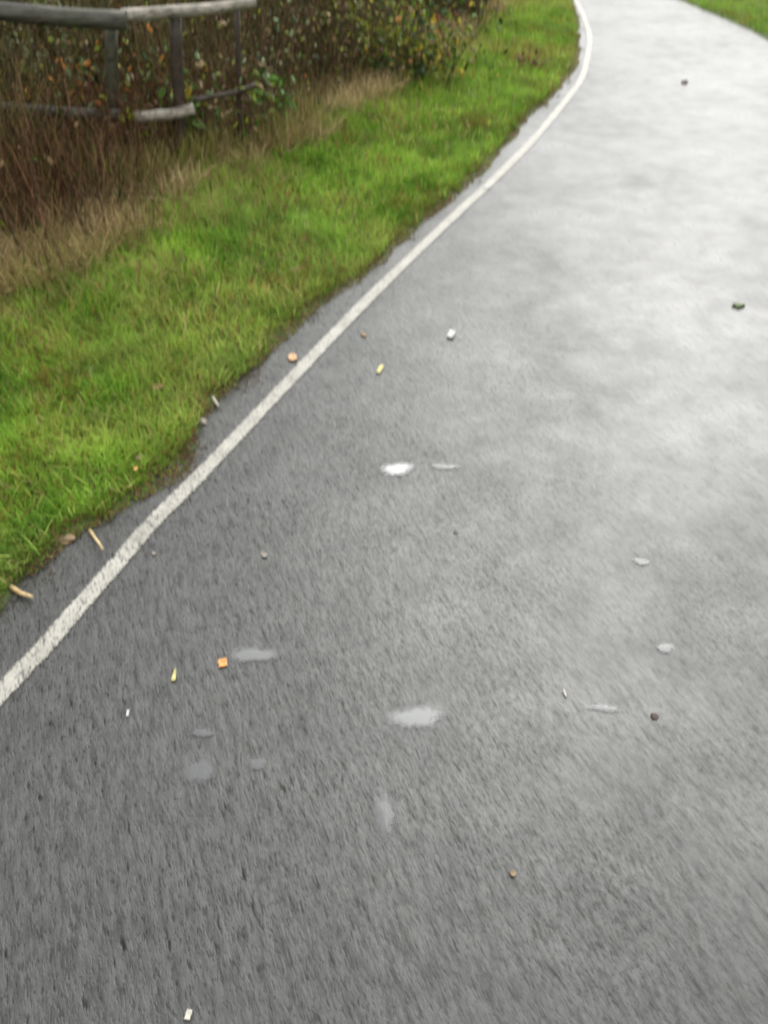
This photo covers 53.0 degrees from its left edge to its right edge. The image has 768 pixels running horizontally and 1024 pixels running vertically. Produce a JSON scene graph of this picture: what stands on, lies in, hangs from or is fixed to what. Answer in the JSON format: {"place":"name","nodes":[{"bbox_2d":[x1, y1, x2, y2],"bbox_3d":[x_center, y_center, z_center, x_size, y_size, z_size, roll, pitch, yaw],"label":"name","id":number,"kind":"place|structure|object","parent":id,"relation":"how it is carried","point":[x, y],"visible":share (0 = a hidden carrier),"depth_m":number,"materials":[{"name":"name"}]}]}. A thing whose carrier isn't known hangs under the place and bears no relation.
{"place":"outdoors","nodes":[
{"label":"outdoors","id":0,"kind":"place"},
{"bbox_2d":[0,0,767,1023],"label":"path","id":1,"kind":"structure","parent":0,"point":[578,400],"depth_m":2.36,"materials":[{"name":"grey asphalt"}]},
{"bbox_2d":[9,584,33,597],"bbox_3d":[-1.181,0.262,2.508,0.107,0.025,0.019,23,47,23],"label":"straw","id":2,"kind":"object","parent":1,"relation":"on","point":[15,589],"visible":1,"depth_m":2.50,"materials":[{"name":"beige plant"}]},
{"bbox_2d":[58,534,75,544],"bbox_3d":[-1.118,0.093,2.696,0.078,0.018,0.051,0,42,0],"label":"clay lump","id":3,"kind":"object","parent":1,"relation":"on","point":[69,537],"visible":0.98,"depth_m":2.69,"materials":[{"name":"beige soil"}]},
{"bbox_2d":[88,529,103,549],"bbox_3d":[-1.002,0.096,2.684,0.012,0.026,0.139,-26,48,-25],"label":"straw","id":4,"kind":"object","parent":1,"relation":"on","point":[94,537],"visible":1,"depth_m":2.69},
{"bbox_2d":[171,668,175,680],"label":"fallen leaf","id":5,"kind":"object","parent":1,"relation":"on","point":[173,678],"visible":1,"depth_m":2.27,"materials":[{"name":"yellow plant"}]},
{"bbox_2d":[184,1009,191,1019],"bbox_3d":[-0.416,1.068,1.639,0.014,0.002,0.019,6,43,6],"label":"paper scrap","id":6,"kind":"object","parent":1,"relation":"on","point":[188,1013],"visible":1,"depth_m":1.64,"materials":[{"name":"white paper"}]},
{"bbox_2d":[184,759,212,781],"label":"puddle","id":7,"kind":"object","parent":1,"relation":"on","point":[202,769],"visible":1,"depth_m":2.05,"materials":[{"name":"grey liquid"}]},
{"bbox_2d":[198,418,206,424],"bbox_3d":[-0.762,-0.381,3.215,0.052,0.018,0.043,0,42,0],"label":"pale stone","id":8,"kind":"object","parent":1,"relation":"on","point":[203,421],"visible":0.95,"depth_m":3.21,"materials":[{"name":"grey stone"}]},
{"bbox_2d":[193,729,212,735],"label":"puddle","id":9,"kind":"object","parent":1,"relation":"on","point":[202,732],"visible":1,"depth_m":2.14,"materials":[{"name":"grey liquid"}]},
{"bbox_2d":[218,658,227,666],"bbox_3d":[-0.484,0.451,2.311,0.028,0.004,0.029,-10,43,-10],"label":"fallen leaf","id":10,"kind":"object","parent":1,"relation":"on","point":[222,662],"visible":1,"depth_m":2.31,"materials":[{"name":"orange plant"}]},
{"bbox_2d":[231,648,275,661],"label":"puddle","id":11,"kind":"object","parent":1,"relation":"on","point":[244,655],"visible":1,"depth_m":2.33,"materials":[{"name":"grey liquid"}]},
{"bbox_2d":[249,758,266,768],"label":"puddle","id":12,"kind":"object","parent":1,"relation":"on","point":[258,763],"visible":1,"depth_m":2.07,"materials":[{"name":"grey liquid"}]},
{"bbox_2d":[1,10,581,613],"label":"edge litter","id":13,"kind":"object","parent":1,"relation":"on","point":[245,386],"visible":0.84,"depth_m":3.10,"materials":[{"name":"brown plant"}]},
{"bbox_2d":[288,353,296,360],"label":"fallen leaf","id":14,"kind":"object","parent":1,"relation":"on","point":[292,356],"visible":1,"depth_m":3.59,"materials":[{"name":"plant"}]},
{"bbox_2d":[0,0,592,706],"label":"edge line","id":15,"kind":"object","parent":1,"relation":"on","point":[12,680],"visible":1,"depth_m":3.09,"materials":[{"name":"paint"}]},
{"bbox_2d":[376,364,383,372],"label":"fallen leaf","id":16,"kind":"object","parent":1,"relation":"on","point":[380,368],"visible":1,"depth_m":3.52,"materials":[{"name":"yellow plant"}]},
{"bbox_2d":[373,796,393,839],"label":"puddle","id":17,"kind":"object","parent":1,"relation":"on","point":[383,811],"visible":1,"depth_m":1.97,"materials":[{"name":"grey liquid"}]},
{"bbox_2d":[383,463,412,474],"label":"puddle","id":18,"kind":"object","parent":1,"relation":"on","point":[397,469],"visible":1,"depth_m":2.99,"materials":[{"name":"grey liquid"}]},
{"bbox_2d":[388,707,441,727],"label":"puddle","id":19,"kind":"object","parent":1,"relation":"on","point":[418,717],"visible":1,"depth_m":2.17,"materials":[{"name":"grey liquid"}]},
{"bbox_2d":[434,464,455,468],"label":"puddle","id":20,"kind":"object","parent":1,"relation":"on","point":[441,466],"visible":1,"depth_m":3.00,"materials":[{"name":"grey liquid"}]},
{"bbox_2d":[447,329,455,336],"bbox_3d":[0.328,-0.866,3.743,0.035,0.013,0.067,12,44,13],"label":"paper scrap","id":21,"kind":"object","parent":1,"relation":"on","point":[451,333],"visible":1,"depth_m":3.75,"materials":[{"name":"white paper"}]},
{"bbox_2d":[510,869,515,875],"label":"fallen leaf","id":22,"kind":"object","parent":1,"relation":"on","point":[512,872],"visible":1,"depth_m":1.86,"materials":[{"name":"beige plant"}]},
{"bbox_2d":[588,705,616,711],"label":"puddle","id":23,"kind":"object","parent":1,"relation":"on","point":[606,708],"visible":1,"depth_m":2.20,"materials":[{"name":"grey liquid"}]},
{"bbox_2d":[635,559,649,564],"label":"puddle","id":24,"kind":"object","parent":1,"relation":"on","point":[641,561],"visible":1,"depth_m":2.62,"materials":[{"name":"grey liquid"}]},
{"bbox_2d":[651,713,658,719],"bbox_3d":[0.765,0.577,2.178,0.022,0.006,0.023,0,42,0],"label":"dark pebble","id":25,"kind":"object","parent":1,"relation":"on","point":[654,716],"visible":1,"depth_m":2.17,"materials":[{"name":"grey stone"}]},
{"bbox_2d":[658,644,671,651],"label":"puddle","id":26,"kind":"object","parent":1,"relation":"on","point":[665,647],"visible":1,"depth_m":2.35,"materials":[{"name":"grey liquid"}]},
{"bbox_2d":[732,302,745,307],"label":"fallen leaf","id":27,"kind":"object","parent":1,"relation":"on","point":[737,305],"visible":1,"depth_m":3.95,"materials":[{"name":"green plant"}]},
{"bbox_2d":[0,0,767,614],"bbox_3d":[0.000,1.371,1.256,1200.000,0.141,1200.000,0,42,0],"label":"ground","id":28,"kind":"structure","parent":0,"point":[8,592],"depth_m":3.92,"materials":[{"name":"green plant"}]},
{"bbox_2d":[0,0,49,83],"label":"hedge bush","id":29,"kind":"object","parent":28,"relation":"on","point":[32,46],"visible":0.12,"depth_m":5.30,"materials":[{"name":"green plant"}]},
{"bbox_2d":[0,0,54,87],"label":"bramble bush","id":30,"kind":"object","parent":28,"relation":"on","point":[20,26],"visible":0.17,"depth_m":5.28,"materials":[{"name":"green plant"}]},
{"bbox_2d":[0,34,122,140],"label":"bramble bush","id":31,"kind":"object","parent":28,"relation":"on","point":[82,63],"visible":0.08,"depth_m":5.03,"materials":[{"name":"green plant"}]},
{"bbox_2d":[22,78,148,173],"bbox_3d":[-1.880,-2.373,4.866,0.842,0.623,0.437,0,42,0],"label":"bramble bush","id":32,"kind":"object","parent":28,"relation":"on","point":[108,118],"visible":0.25,"depth_m":4.76,"materials":[{"name":"brown plant"}]},
{"bbox_2d":[0,140,179,298],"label":"dead stems","id":33,"kind":"object","parent":28,"relation":"on","point":[60,231],"visible":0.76,"depth_m":4.12,"materials":[{"name":"brown plant"}]},
{"bbox_2d":[0,189,188,301],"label":"dead grass","id":34,"kind":"structure","parent":28,"relation":"on","point":[26,279],"depth_m":4.02,"materials":[{"name":"brown plant"}]},
{"bbox_2d":[0,49,220,251],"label":"dead stems","id":35,"kind":"object","parent":28,"relation":"on","point":[74,195],"visible":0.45,"depth_m":4.40,"materials":[{"name":"brown plant"}]},
{"bbox_2d":[16,0,212,126],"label":"bramble bush","id":36,"kind":"object","parent":28,"relation":"on","point":[141,64],"visible":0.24,"depth_m":5.09,"materials":[{"name":"green plant"}]},
{"bbox_2d":[0,57,229,242],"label":"dead stems","id":37,"kind":"object","parent":28,"relation":"on","point":[37,166],"visible":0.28,"depth_m":4.54,"materials":[{"name":"brown plant"}]},
{"bbox_2d":[54,56,186,161],"bbox_3d":[-1.612,-2.478,4.924,0.755,0.707,0.464,0,42,0],"label":"bramble bush","id":38,"kind":"object","parent":28,"relation":"on","point":[149,105],"visible":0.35,"depth_m":4.79,"materials":[{"name":"green plant"}]},
{"bbox_2d":[0,0,242,88],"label":"hedge bush","id":39,"kind":"object","parent":28,"relation":"on","point":[52,47],"visible":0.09,"depth_m":5.89,"materials":[{"name":"green plant"}]},
{"bbox_2d":[0,0,256,160],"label":"post and rail fence","id":40,"kind":"object","parent":28,"relation":"on","point":[111,23],"visible":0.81,"depth_m":4.58,"materials":[{"name":"grey wood"}]},
{"bbox_2d":[152,383,161,389],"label":"fallen leaf","id":41,"kind":"object","parent":28,"relation":"on","point":[154,386],"visible":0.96,"depth_m":3.33,"materials":[{"name":"brown plant"}]},
{"bbox_2d":[157,68,209,142],"bbox_3d":[-1.309,-2.629,5.140,0.270,0.617,0.368,0,42,0],"label":"leafy plant","id":42,"kind":"object","parent":28,"relation":"on","point":[187,92],"visible":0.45,"depth_m":5.06,"materials":[{"name":"green plant"}]},
{"bbox_2d":[63,83,348,192],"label":"dead grass","id":43,"kind":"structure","parent":28,"relation":"on","point":[284,123],"depth_m":5.14,"materials":[{"name":"beige plant"}]},
{"bbox_2d":[139,36,287,153],"bbox_3d":[-1.102,-2.696,5.106,0.961,0.785,0.501,0,42,0],"label":"bramble bush","id":44,"kind":"object","parent":28,"relation":"on","point":[252,96],"visible":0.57,"depth_m":5.09,"materials":[{"name":"green plant"}]},
{"bbox_2d":[211,396,218,405],"bbox_3d":[-0.725,-0.474,3.311,0.016,0.023,0.092,-18,45,-19],"label":"straw","id":45,"kind":"object","parent":28,"relation":"on","point":[214,400],"visible":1,"depth_m":3.31,"materials":[{"name":"grey plant"}]},
{"bbox_2d":[0,0,478,250],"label":"hedge","id":46,"kind":"object","parent":28,"relation":"on","point":[215,47],"depth_m":5.36,"materials":[{"name":"plant"}]},
{"bbox_2d":[176,0,324,135],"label":"bramble bush","id":47,"kind":"object","parent":28,"relation":"on","point":[274,59],"visible":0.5,"depth_m":5.42,"materials":[{"name":"green plant"}]},
{"bbox_2d":[0,0,526,281],"bbox_3d":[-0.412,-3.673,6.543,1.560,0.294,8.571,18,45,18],"label":"dead grass","id":48,"kind":"structure","parent":28,"relation":"on","point":[357,97],"depth_m":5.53,"materials":[{"name":"beige plant"}]},
{"bbox_2d":[242,53,296,129],"bbox_3d":[-0.786,-2.782,5.276,0.423,0.666,0.240,-22,47,-22],"label":"leafy plant","id":49,"kind":"object","parent":28,"relation":"on","point":[275,79],"visible":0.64,"depth_m":5.25,"materials":[{"name":"green plant"}]},
{"bbox_2d":[162,0,390,58],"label":"hedge bush","id":50,"kind":"object","parent":28,"relation":"on","point":[350,9],"visible":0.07,"depth_m":6.79,"materials":[{"name":"green plant"}]},
{"bbox_2d":[234,0,423,94],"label":"hedge shrub","id":51,"kind":"object","parent":28,"relation":"on","point":[317,26],"visible":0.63,"depth_m":6.23,"materials":[{"name":"green plant"}]},
{"bbox_2d":[372,57,426,85],"bbox_3d":[0.130,-3.821,6.712,0.480,0.301,0.388,0,42,0],"label":"plant","id":52,"kind":"object","parent":28,"relation":"on","point":[419,72],"visible":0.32,"depth_m":6.66,"materials":[{"name":"green plant"}]},
{"bbox_2d":[286,0,519,93],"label":"hedge shrub","id":53,"kind":"object","parent":28,"relation":"on","point":[416,50],"visible":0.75,"depth_m":6.64,"materials":[{"name":"green plant"}]},
{"bbox_2d":[365,0,496,27],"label":"hedge bush","id":54,"kind":"object","parent":28,"relation":"on","point":[472,10],"visible":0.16,"depth_m":8.26,"materials":[{"name":"green plant"}]},
{"bbox_2d":[427,0,498,22],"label":"hedge shrub","id":55,"kind":"object","parent":28,"relation":"on","point":[471,6],"visible":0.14,"depth_m":8.68,"materials":[{"name":"green plant"}]},
{"bbox_2d":[514,44,547,69],"bbox_3d":[1.418,-4.351,7.416,0.328,0.242,0.270,0,42,0],"label":"dock plant","id":56,"kind":"object","parent":28,"relation":"on","point":[534,62],"visible":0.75,"depth_m":7.41,"materials":[{"name":"brown plant"}]},
{"bbox_2d":[684,0,767,34],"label":"grass","id":57,"kind":"structure","parent":28,"relation":"on","point":[760,19],"depth_m":9.47,"materials":[{"name":"green plant"}]}
]}

